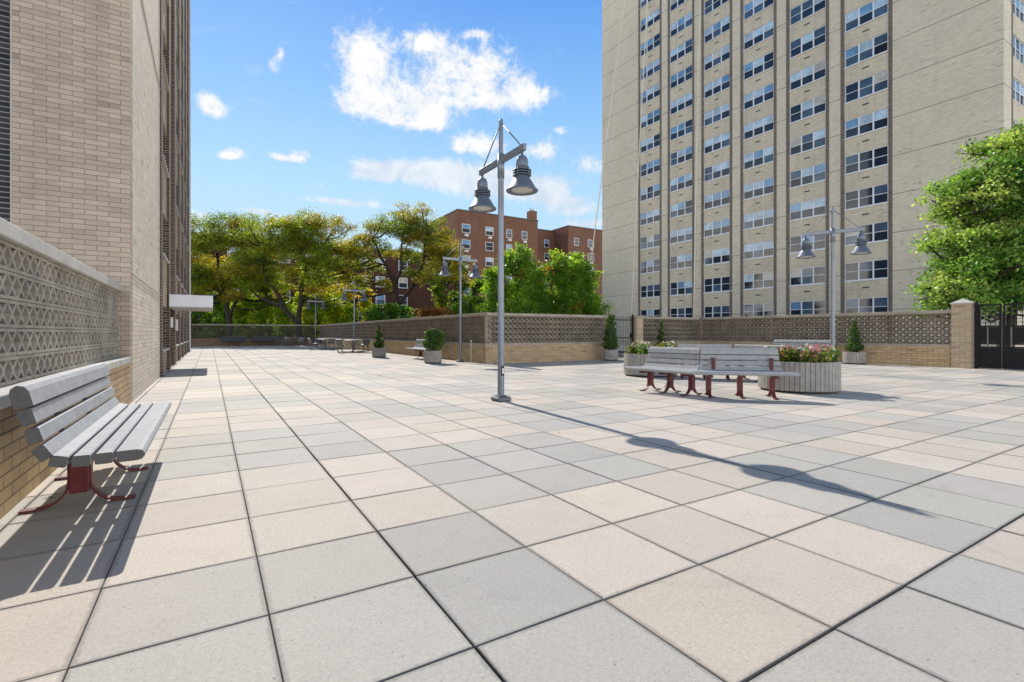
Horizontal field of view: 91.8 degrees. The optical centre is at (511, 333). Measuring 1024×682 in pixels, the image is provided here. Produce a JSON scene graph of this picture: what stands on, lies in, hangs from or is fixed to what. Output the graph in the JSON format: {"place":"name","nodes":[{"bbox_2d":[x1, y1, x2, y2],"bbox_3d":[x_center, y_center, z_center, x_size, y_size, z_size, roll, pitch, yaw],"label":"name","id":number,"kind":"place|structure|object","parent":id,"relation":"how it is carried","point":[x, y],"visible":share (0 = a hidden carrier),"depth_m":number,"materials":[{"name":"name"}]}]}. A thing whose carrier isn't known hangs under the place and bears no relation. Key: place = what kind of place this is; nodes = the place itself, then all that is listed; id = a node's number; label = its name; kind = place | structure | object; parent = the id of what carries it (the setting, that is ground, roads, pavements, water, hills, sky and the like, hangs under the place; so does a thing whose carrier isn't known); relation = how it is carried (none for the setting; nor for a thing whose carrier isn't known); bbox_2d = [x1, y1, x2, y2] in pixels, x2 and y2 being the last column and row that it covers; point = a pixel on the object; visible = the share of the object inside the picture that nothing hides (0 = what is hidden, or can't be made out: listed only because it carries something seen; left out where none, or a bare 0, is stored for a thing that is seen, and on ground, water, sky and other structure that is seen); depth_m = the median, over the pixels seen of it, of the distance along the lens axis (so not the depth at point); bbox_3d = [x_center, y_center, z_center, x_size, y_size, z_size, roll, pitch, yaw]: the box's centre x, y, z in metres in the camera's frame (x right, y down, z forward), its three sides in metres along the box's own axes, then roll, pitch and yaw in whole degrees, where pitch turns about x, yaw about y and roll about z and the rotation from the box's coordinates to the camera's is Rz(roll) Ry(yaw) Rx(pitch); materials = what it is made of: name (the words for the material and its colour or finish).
{"place":"outdoors","nodes":[
{"label":"outdoors","id":0,"kind":"place"},
{"bbox_2d":[191,0,601,251],"label":"sky","id":1,"kind":"structure","parent":0,"point":[355,109],"materials":[{"name":"blue"}]},
{"bbox_2d":[0,345,1023,681],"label":"plaza paving","id":2,"kind":"structure","parent":0,"point":[412,519],"depth_m":2.80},
{"bbox_2d":[9,363,170,513],"bbox_3d":[-2.988,0.695,3.631,0.696,0.848,2.310,0,0,-31],"label":"park bench","id":3,"kind":"object","parent":2,"relation":"on","point":[114,430],"visible":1,"depth_m":3.15,"materials":[{"name":"grey wood"}]},
{"bbox_2d":[424,350,441,363],"bbox_3d":[-2.946,0.888,18.521,0.654,0.474,0.650,0,0,1],"label":"planter","id":4,"kind":"object","parent":2,"relation":"on","point":[433,357],"visible":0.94,"depth_m":18.25,"materials":[{"name":"concrete"}]},
{"bbox_2d":[422,328,445,350],"bbox_3d":[-2.893,0.268,18.506,0.878,0.915,0.764,0,0,0],"label":"topiary","id":5,"kind":"object","parent":4,"relation":"on","point":[434,340],"visible":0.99,"depth_m":18.34,"materials":[{"name":"green plant"}]},
{"bbox_2d":[438,242,481,361],"bbox_3d":[-2.017,-1.222,19.380,1.810,4.695,0.500,0,0,-31],"label":"street lamp","id":6,"kind":"object","parent":2,"relation":"on","point":[444,272],"visible":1,"depth_m":19.34,"materials":[{"name":"grey metal"}]},
{"bbox_2d":[468,119,537,401],"bbox_3d":[-0.184,-1.222,8.260,0.500,4.695,1.810,0,0,-31],"label":"street lamp","id":7,"kind":"object","parent":2,"relation":"on","point":[521,184],"visible":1,"depth_m":8.21,"materials":[{"name":"grey metal"}]},
{"bbox_2d":[603,349,617,360],"bbox_3d":[4.055,0.903,20.445,0.620,0.444,0.624,0,0,-35],"label":"planter","id":8,"kind":"object","parent":2,"relation":"on","point":[610,355],"visible":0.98,"depth_m":20.17,"materials":[{"name":"concrete"}]},
{"bbox_2d":[601,314,619,349],"bbox_3d":[4.029,-0.017,20.454,0.738,1.545,0.760,0,0,31],"label":"topiary","id":9,"kind":"object","parent":8,"relation":"on","point":[610,339],"visible":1,"depth_m":20.29,"materials":[{"name":"green plant"}]},
{"bbox_2d":[624,353,677,377],"bbox_3d":[3.676,0.831,13.188,1.380,0.589,1.380,0,0,-45],"label":"planter","id":10,"kind":"object","parent":2,"relation":"on","point":[634,359],"visible":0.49,"depth_m":12.70,"materials":[{"name":"concrete"}]},
{"bbox_2d":[625,340,676,353],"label":"flowering plants","id":11,"kind":"object","parent":10,"relation":"on","point":[640,347],"visible":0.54,"depth_m":13.03,"materials":[{"name":"green plant"}]},
{"bbox_2d":[624,347,702,395],"bbox_3d":[2.946,0.695,9.359,0.696,0.848,1.560,0,0,-35],"label":"park bench","id":12,"kind":"object","parent":2,"relation":"on","point":[676,354],"visible":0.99,"depth_m":9.34,"materials":[{"name":"grey wood"}]},
{"bbox_2d":[677,344,735,379],"bbox_3d":[4.794,0.695,12.374,1.700,0.848,0.696,0,0,18],"label":"park bench","id":13,"kind":"object","parent":2,"relation":"on","point":[700,346],"visible":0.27,"depth_m":12.18,"materials":[{"name":"grey wood"}]},
{"bbox_2d":[693,348,800,399],"bbox_3d":[3.998,0.695,8.682,1.681,0.848,0.696,0,0,12],"label":"park bench","id":14,"kind":"object","parent":2,"relation":"on","point":[740,370],"visible":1,"depth_m":8.73,"materials":[{"name":"grey wood"}]},
{"bbox_2d":[758,361,840,393],"bbox_3d":[5.635,0.831,9.779,1.420,0.588,1.420,0,0,45],"label":"planter","id":15,"kind":"object","parent":2,"relation":"on","point":[820,378],"visible":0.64,"depth_m":9.14,"materials":[{"name":"concrete"}]},
{"bbox_2d":[764,343,840,362],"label":"flowering plants","id":16,"kind":"object","parent":15,"relation":"on","point":[814,353],"visible":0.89,"depth_m":9.38,"materials":[{"name":"green plant"}]},
{"bbox_2d":[773,340,836,347],"bbox_3d":[11.530,0.695,19.787,0.696,0.848,2.420,0,0,-31],"label":"park bench","id":17,"kind":"object","parent":2,"relation":"on","point":[795,343],"visible":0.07,"depth_m":19.90,"materials":[{"name":"grey wood"}]},
{"bbox_2d":[796,207,871,347],"bbox_3d":[9.082,-1.222,14.057,1.810,4.695,0.500,0,0,32],"label":"street lamp","id":18,"kind":"object","parent":2,"relation":"on","point":[861,248],"visible":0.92,"depth_m":14.02,"materials":[{"name":"grey metal"}]},
{"bbox_2d":[842,352,866,364],"bbox_3d":[12.466,0.903,18.075,0.720,0.444,0.720,0,0,3],"label":"planter","id":19,"kind":"object","parent":2,"relation":"on","point":[858,358],"visible":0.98,"depth_m":17.79,"materials":[{"name":"concrete"}]},
{"bbox_2d":[844,319,864,351],"bbox_3d":[12.468,0.123,18.068,0.632,1.264,0.650,0,0,-31],"label":"topiary","id":20,"kind":"object","parent":19,"relation":"on","point":[854,344],"visible":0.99,"depth_m":17.98,"materials":[{"name":"green plant"}]},
{"bbox_2d":[974,302,1023,369],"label":"metal gate","id":21,"kind":"structure","parent":2,"relation":"on","point":[988,356],"depth_m":15.30,"materials":[{"name":"black metal"}]},
{"bbox_2d":[602,0,1023,346],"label":"apartment tower","id":22,"kind":"structure","parent":0,"point":[868,115],"depth_m":42.09,"materials":[{"name":"brick"}]},
{"bbox_2d":[631,0,647,315],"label":"pilaster","id":23,"kind":"object","parent":22,"relation":"attached to","point":[639,156],"visible":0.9,"depth_m":55.50,"materials":[{"name":"beige concrete"}]},
{"bbox_2d":[640,284,659,298],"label":"window","id":24,"kind":"structure","parent":22,"relation":"in","point":[653,290],"depth_m":55.27,"materials":[{"name":"glass"}]},
{"bbox_2d":[640,258,659,274],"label":"window","id":25,"kind":"structure","parent":22,"relation":"in","point":[649,266],"depth_m":55.27,"materials":[{"name":"glass"}]},
{"bbox_2d":[669,253,691,270],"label":"window","id":26,"kind":"structure","parent":22,"relation":"in","point":[684,261],"depth_m":51.64,"materials":[{"name":"glass"}]},
{"bbox_2d":[669,226,691,244],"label":"window","id":27,"kind":"structure","parent":22,"relation":"in","point":[681,235],"depth_m":51.64,"materials":[{"name":"glass"}]},
{"bbox_2d":[669,199,691,218],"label":"window","id":28,"kind":"structure","parent":22,"relation":"in","point":[683,208],"depth_m":51.64,"materials":[{"name":"blue glass"}]},
{"bbox_2d":[669,145,691,167],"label":"window","id":29,"kind":"structure","parent":22,"relation":"in","point":[678,157],"depth_m":51.64,"materials":[{"name":"blue glass"}]},
{"bbox_2d":[669,118,691,141],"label":"window","id":30,"kind":"structure","parent":22,"relation":"in","point":[682,129],"depth_m":51.64,"materials":[{"name":"blue glass"}]},
{"bbox_2d":[669,92,691,115],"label":"window","id":31,"kind":"structure","parent":22,"relation":"in","point":[685,101],"depth_m":51.64,"materials":[{"name":"blue glass"}]},
{"bbox_2d":[669,38,691,64],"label":"window","id":32,"kind":"structure","parent":22,"relation":"in","point":[685,48],"depth_m":51.64,"materials":[{"name":"blue glass"}]},
{"bbox_2d":[669,11,691,38],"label":"window","id":33,"kind":"structure","parent":22,"relation":"in","point":[684,22],"depth_m":51.64,"materials":[{"name":"blue glass"}]},
{"bbox_2d":[670,280,691,295],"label":"window","id":34,"kind":"structure","parent":22,"relation":"in","point":[679,288],"depth_m":51.64,"materials":[{"name":"glass"}]},
{"bbox_2d":[670,172,691,192],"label":"window","id":35,"kind":"structure","parent":22,"relation":"in","point":[682,182],"depth_m":51.64,"materials":[{"name":"blue glass"}]},
{"bbox_2d":[670,65,691,89],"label":"window","id":36,"kind":"structure","parent":22,"relation":"in","point":[684,75],"depth_m":51.64,"materials":[{"name":"blue glass"}]},
{"bbox_2d":[693,0,700,336],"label":"pilaster","id":37,"kind":"object","parent":22,"relation":"attached to","point":[696,158],"visible":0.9,"depth_m":49.09,"materials":[{"name":"beige concrete"}]},
{"bbox_2d":[703,276,729,293],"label":"window","id":38,"kind":"structure","parent":22,"relation":"in","point":[717,284],"depth_m":47.98,"materials":[{"name":"glass"}]},
{"bbox_2d":[703,247,729,265],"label":"window","id":39,"kind":"structure","parent":22,"relation":"in","point":[721,255],"depth_m":47.98,"materials":[{"name":"glass"}]},
{"bbox_2d":[703,189,729,210],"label":"window","id":40,"kind":"structure","parent":22,"relation":"in","point":[721,198],"depth_m":47.98,"materials":[{"name":"blue glass"}]},
{"bbox_2d":[703,160,729,182],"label":"window","id":41,"kind":"structure","parent":22,"relation":"in","point":[722,169],"depth_m":47.98,"materials":[{"name":"blue glass"}]},
{"bbox_2d":[703,102,729,127],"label":"window","id":42,"kind":"structure","parent":22,"relation":"in","point":[722,112],"depth_m":47.98,"materials":[{"name":"blue glass"}]},
{"bbox_2d":[703,72,729,99],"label":"window","id":43,"kind":"structure","parent":22,"relation":"in","point":[722,83],"depth_m":47.98,"materials":[{"name":"blue glass"}]},
{"bbox_2d":[703,14,729,44],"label":"window","id":44,"kind":"structure","parent":22,"relation":"in","point":[722,26],"depth_m":47.98,"materials":[{"name":"blue glass"}]},
{"bbox_2d":[704,305,729,317],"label":"window","id":45,"kind":"structure","parent":22,"relation":"in","point":[721,310],"depth_m":47.97,"materials":[{"name":"glass"}]},
{"bbox_2d":[704,218,729,237],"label":"window","id":46,"kind":"structure","parent":22,"relation":"in","point":[719,227],"depth_m":47.98,"materials":[{"name":"glass"}]},
{"bbox_2d":[704,131,729,154],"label":"window","id":47,"kind":"structure","parent":22,"relation":"in","point":[721,141],"depth_m":47.98,"materials":[{"name":"blue glass"}]},
{"bbox_2d":[704,43,729,71],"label":"window","id":48,"kind":"structure","parent":22,"relation":"in","point":[721,55],"depth_m":47.98,"materials":[{"name":"blue glass"}]},
{"bbox_2d":[743,303,773,315],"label":"window","id":49,"kind":"structure","parent":22,"relation":"in","point":[758,309],"depth_m":44.37,"materials":[{"name":"glass"}]},
{"bbox_2d":[743,271,773,290],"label":"window","id":50,"kind":"structure","parent":22,"relation":"in","point":[762,280],"depth_m":44.39,"materials":[{"name":"glass"}]},
{"bbox_2d":[743,240,773,260],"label":"window","id":51,"kind":"structure","parent":22,"relation":"in","point":[764,249],"depth_m":44.39,"materials":[{"name":"glass"}]},
{"bbox_2d":[743,208,773,230],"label":"window","id":52,"kind":"structure","parent":22,"relation":"in","point":[763,218],"depth_m":44.35,"materials":[{"name":"glass"}]},
{"bbox_2d":[743,176,773,200],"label":"window","id":53,"kind":"structure","parent":22,"relation":"in","point":[763,187],"depth_m":44.39,"materials":[{"name":"glass"}]},
{"bbox_2d":[743,145,773,170],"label":"window","id":54,"kind":"structure","parent":22,"relation":"in","point":[763,156],"depth_m":44.39,"materials":[{"name":"blue glass"}]},
{"bbox_2d":[743,113,773,140],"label":"window","id":55,"kind":"structure","parent":22,"relation":"in","point":[764,125],"depth_m":44.39,"materials":[{"name":"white glass"}]},
{"bbox_2d":[743,82,773,110],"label":"window","id":56,"kind":"structure","parent":22,"relation":"in","point":[764,94],"depth_m":44.36,"materials":[{"name":"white glass"}]},
{"bbox_2d":[743,50,773,80],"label":"window","id":57,"kind":"structure","parent":22,"relation":"in","point":[765,62],"depth_m":44.39,"materials":[{"name":"blue glass"}]},
{"bbox_2d":[743,19,773,51],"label":"window","id":58,"kind":"structure","parent":22,"relation":"in","point":[760,34],"depth_m":44.35,"materials":[{"name":"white glass"}]},
{"bbox_2d":[743,0,773,21],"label":"window","id":59,"kind":"structure","parent":22,"relation":"in","point":[752,8],"depth_m":44.71,"materials":[{"name":"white glass"}]},
{"bbox_2d":[789,265,825,286],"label":"window","id":60,"kind":"structure","parent":22,"relation":"in","point":[816,275],"depth_m":40.69,"materials":[{"name":"white glass"}]},
{"bbox_2d":[789,234,825,253],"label":"window","id":61,"kind":"structure","parent":22,"relation":"in","point":[817,242],"depth_m":40.51,"materials":[{"name":"glass"}]},
{"bbox_2d":[789,196,825,221],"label":"window","id":62,"kind":"structure","parent":22,"relation":"in","point":[816,207],"depth_m":40.69,"materials":[{"name":"glass"}]},
{"bbox_2d":[789,162,825,189],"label":"window","id":63,"kind":"structure","parent":22,"relation":"in","point":[813,174],"depth_m":40.69,"materials":[{"name":"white glass"}]},
{"bbox_2d":[789,128,825,156],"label":"window","id":64,"kind":"structure","parent":22,"relation":"in","point":[814,140],"depth_m":40.69,"materials":[{"name":"blue glass"}]},
{"bbox_2d":[789,93,825,124],"bbox_3d":[24.255,-18.351,40.731,0.270,1.488,2.916,0,0,-31],"label":"window","id":65,"kind":"structure","parent":22,"relation":"in","point":[817,105],"depth_m":40.69,"materials":[{"name":"blue glass"}]},
{"bbox_2d":[789,59,825,91],"bbox_3d":[24.255,-21.091,40.731,0.270,1.488,2.916,0,0,-31],"label":"window","id":66,"kind":"structure","parent":22,"relation":"in","point":[817,71],"depth_m":40.69,"materials":[{"name":"blue glass"}]},
{"bbox_2d":[789,24,825,59],"bbox_3d":[24.255,-23.831,40.731,0.270,1.488,2.916,0,0,-31],"label":"window","id":67,"kind":"structure","parent":22,"relation":"in","point":[815,38],"depth_m":40.69,"materials":[{"name":"blue glass"}]},
{"bbox_2d":[789,0,825,26],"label":"window","id":68,"kind":"structure","parent":22,"relation":"in","point":[808,8],"depth_m":40.88,"materials":[{"name":"blue glass"}]},
{"bbox_2d":[790,300,825,318],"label":"window","id":69,"kind":"structure","parent":22,"relation":"in","point":[813,306],"depth_m":40.69,"materials":[{"name":"glass"}]},
{"bbox_2d":[844,221,887,246],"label":"window","id":70,"kind":"structure","parent":22,"relation":"in","point":[876,232],"depth_m":36.81,"materials":[{"name":"glass"}]},
{"bbox_2d":[844,183,887,210],"bbox_3d":[26.469,-10.131,37.097,0.270,1.488,2.916,0,0,-31],"label":"window","id":71,"kind":"structure","parent":22,"relation":"in","point":[877,194],"depth_m":37.05,"materials":[{"name":"grey glass"}]},
{"bbox_2d":[844,145,887,175],"bbox_3d":[26.469,-12.871,37.097,0.270,1.488,2.916,0,0,-31],"label":"window","id":72,"kind":"structure","parent":22,"relation":"in","point":[876,157],"depth_m":37.05,"materials":[{"name":"glass"}]},
{"bbox_2d":[844,107,887,139],"bbox_3d":[26.469,-15.611,37.097,0.270,1.488,2.916,0,0,-31],"label":"window","id":73,"kind":"structure","parent":22,"relation":"in","point":[876,120],"depth_m":37.05,"materials":[{"name":"blue glass"}]},
{"bbox_2d":[844,69,887,104],"bbox_3d":[26.469,-18.351,37.097,0.270,1.488,2.916,0,0,-31],"label":"window","id":74,"kind":"structure","parent":22,"relation":"in","point":[878,82],"depth_m":37.05,"materials":[{"name":"blue glass"}]},
{"bbox_2d":[844,31,887,68],"bbox_3d":[26.469,-21.091,37.097,0.270,1.488,2.916,0,0,-31],"label":"window","id":75,"kind":"structure","parent":22,"relation":"in","point":[875,46],"depth_m":37.05,"materials":[{"name":"blue glass"}]},
{"bbox_2d":[844,0,887,33],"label":"window","id":76,"kind":"structure","parent":22,"relation":"in","point":[874,9],"depth_m":37.14,"materials":[{"name":"blue glass"}]},
{"bbox_2d":[845,296,887,317],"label":"window","id":77,"kind":"structure","parent":22,"relation":"in","point":[869,304],"depth_m":37.09,"materials":[{"name":"glass"}]},
{"bbox_2d":[845,258,887,281],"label":"window","id":78,"kind":"structure","parent":22,"relation":"in","point":[871,269],"depth_m":37.05,"materials":[{"name":"glass"}]},
{"bbox_2d":[611,345,1023,370],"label":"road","id":79,"kind":"structure","parent":0,"point":[620,350],"depth_m":33.66,"materials":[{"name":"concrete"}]},
{"bbox_2d":[904,118,1023,367],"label":"tree","id":80,"kind":"object","parent":79,"relation":"on","point":[984,264],"visible":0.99,"depth_m":18.70,"materials":[{"name":"green plant"}]},
{"bbox_3d":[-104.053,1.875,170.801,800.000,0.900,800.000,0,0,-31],"label":"ground","id":81,"kind":"structure","parent":0,"visible":0},
{"bbox_2d":[0,217,130,518],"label":"boundary wall","id":82,"kind":"structure","parent":81,"relation":"on","point":[47,290],"depth_m":4.15,"materials":[{"name":"beige concrete"}]},
{"bbox_2d":[0,0,212,402],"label":"apartment building","id":83,"kind":"structure","parent":81,"relation":"on","point":[95,134],"depth_m":7.79,"materials":[{"name":"brick"}]},
{"bbox_2d":[191,279,250,338],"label":"tree","id":84,"kind":"object","parent":81,"relation":"on","point":[206,316],"visible":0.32,"depth_m":53.64,"materials":[{"name":"green plant"}]},
{"bbox_2d":[191,208,290,335],"bbox_3d":[-29.477,-5.715,51.063,13.003,14.321,6.655,0,0,0],"label":"tree","id":85,"kind":"object","parent":81,"relation":"on","point":[200,270],"visible":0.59,"depth_m":50.20,"materials":[{"name":"green plant"}]},
{"bbox_2d":[191,324,316,346],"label":"boundary wall","id":86,"kind":"structure","parent":81,"relation":"on","point":[210,341],"depth_m":43.49,"materials":[{"name":"brick"}]},
{"bbox_2d":[223,280,296,336],"bbox_3d":[-26.583,-2.244,54.065,8.539,7.510,5.653,0,0,0],"label":"tree","id":87,"kind":"object","parent":81,"relation":"on","point":[263,316],"visible":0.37,"depth_m":53.02,"materials":[{"name":"green plant"}]},
{"bbox_2d":[210,204,363,336],"bbox_3d":[-21.686,-5.662,48.516,14.478,14.317,7.920,0,0,0],"label":"tree","id":88,"kind":"object","parent":81,"relation":"on","point":[292,233],"visible":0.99,"depth_m":47.81,"materials":[{"name":"green plant"}]},
{"bbox_2d":[191,232,455,337],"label":"brick building","id":89,"kind":"structure","parent":81,"relation":"on","point":[419,297],"depth_m":79.65,"materials":[{"name":"red brick"}]},
{"bbox_2d":[291,284,360,336],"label":"tree","id":90,"kind":"object","parent":81,"relation":"on","point":[335,314],"visible":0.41,"depth_m":52.22,"materials":[{"name":"green plant"}]},
{"bbox_2d":[294,237,376,344],"bbox_3d":[-20.602,-4.654,58.180,9.732,13.528,5.604,0,0,0],"label":"tree","id":91,"kind":"object","parent":81,"relation":"on","point":[363,304],"visible":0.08,"depth_m":58.18,"materials":[{"name":"green plant"}]},
{"bbox_2d":[361,302,416,332],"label":"tree","id":92,"kind":"object","parent":81,"relation":"on","point":[392,310],"visible":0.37,"depth_m":46.75,"materials":[{"name":"green plant"}]},
{"bbox_2d":[330,198,476,316],"bbox_3d":[-11.254,-5.880,50.034,15.582,14.709,6.557,0,0,0],"label":"tree","id":93,"kind":"object","parent":81,"relation":"on","point":[409,229],"visible":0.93,"depth_m":49.75,"materials":[{"name":"green plant"}]},
{"bbox_2d":[318,312,492,363],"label":"boundary wall","id":94,"kind":"structure","parent":81,"relation":"on","point":[398,337],"depth_m":23.98,"materials":[{"name":"beige brick"}]},
{"bbox_2d":[411,306,457,336],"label":"tree","id":95,"kind":"object","parent":81,"relation":"on","point":[426,312],"visible":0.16,"depth_m":43.59,"materials":[{"name":"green plant"}]},
{"bbox_2d":[428,263,489,315],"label":"tree","id":96,"kind":"object","parent":81,"relation":"on","point":[442,298],"visible":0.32,"depth_m":59.16,"materials":[{"name":"green plant"}]},
{"bbox_2d":[448,292,481,314],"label":"tree","id":97,"kind":"object","parent":81,"relation":"on","point":[473,300],"visible":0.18,"depth_m":44.01,"materials":[{"name":"green plant"}]},
{"bbox_2d":[423,208,601,340],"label":"brick building","id":98,"kind":"structure","parent":81,"relation":"on","point":[476,233],"depth_m":91.25,"materials":[{"name":"brick"}]},
{"bbox_2d":[473,242,555,342],"bbox_3d":[0.385,-2.773,39.728,7.888,9.058,5.121,0,0,0],"label":"tree","id":99,"kind":"object","parent":81,"relation":"on","point":[513,269],"visible":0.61,"depth_m":39.32,"materials":[{"name":"green plant"}]},
{"bbox_2d":[492,313,608,363],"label":"boundary wall","id":100,"kind":"structure","parent":81,"relation":"on","point":[572,342],"depth_m":19.76,"materials":[{"name":"beige brick"}]},
{"bbox_2d":[507,248,597,342],"bbox_3d":[3.104,-2.662,40.777,8.431,8.964,5.673,0,0,0],"label":"tree","id":101,"kind":"object","parent":81,"relation":"on","point":[549,267],"visible":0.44,"depth_m":40.29,"materials":[{"name":"green plant"}]},
{"bbox_2d":[547,252,614,339],"bbox_3d":[5.589,-2.400,40.801,6.143,8.884,4.650,0,0,0],"label":"tree","id":102,"kind":"object","parent":81,"relation":"on","point":[593,308],"visible":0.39,"depth_m":40.63,"materials":[{"name":"green plant"}]},
{"bbox_2d":[629,316,643,344],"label":"brick pier","id":103,"kind":"structure","parent":81,"relation":"on","point":[638,328],"depth_m":22.09,"materials":[{"name":"beige brick"}]},
{"bbox_2d":[643,316,700,346],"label":"boundary wall","id":104,"kind":"structure","parent":81,"relation":"on","point":[675,329],"depth_m":23.51,"materials":[{"name":"beige concrete"}]},
{"bbox_2d":[701,310,950,367],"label":"boundary wall","id":105,"kind":"structure","parent":81,"relation":"on","point":[934,353],"depth_m":18.27,"materials":[{"name":"beige concrete"}]},
{"bbox_2d":[950,299,973,368],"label":"brick pier","id":106,"kind":"structure","parent":81,"relation":"on","point":[962,333],"depth_m":15.86,"materials":[{"name":"brick"}]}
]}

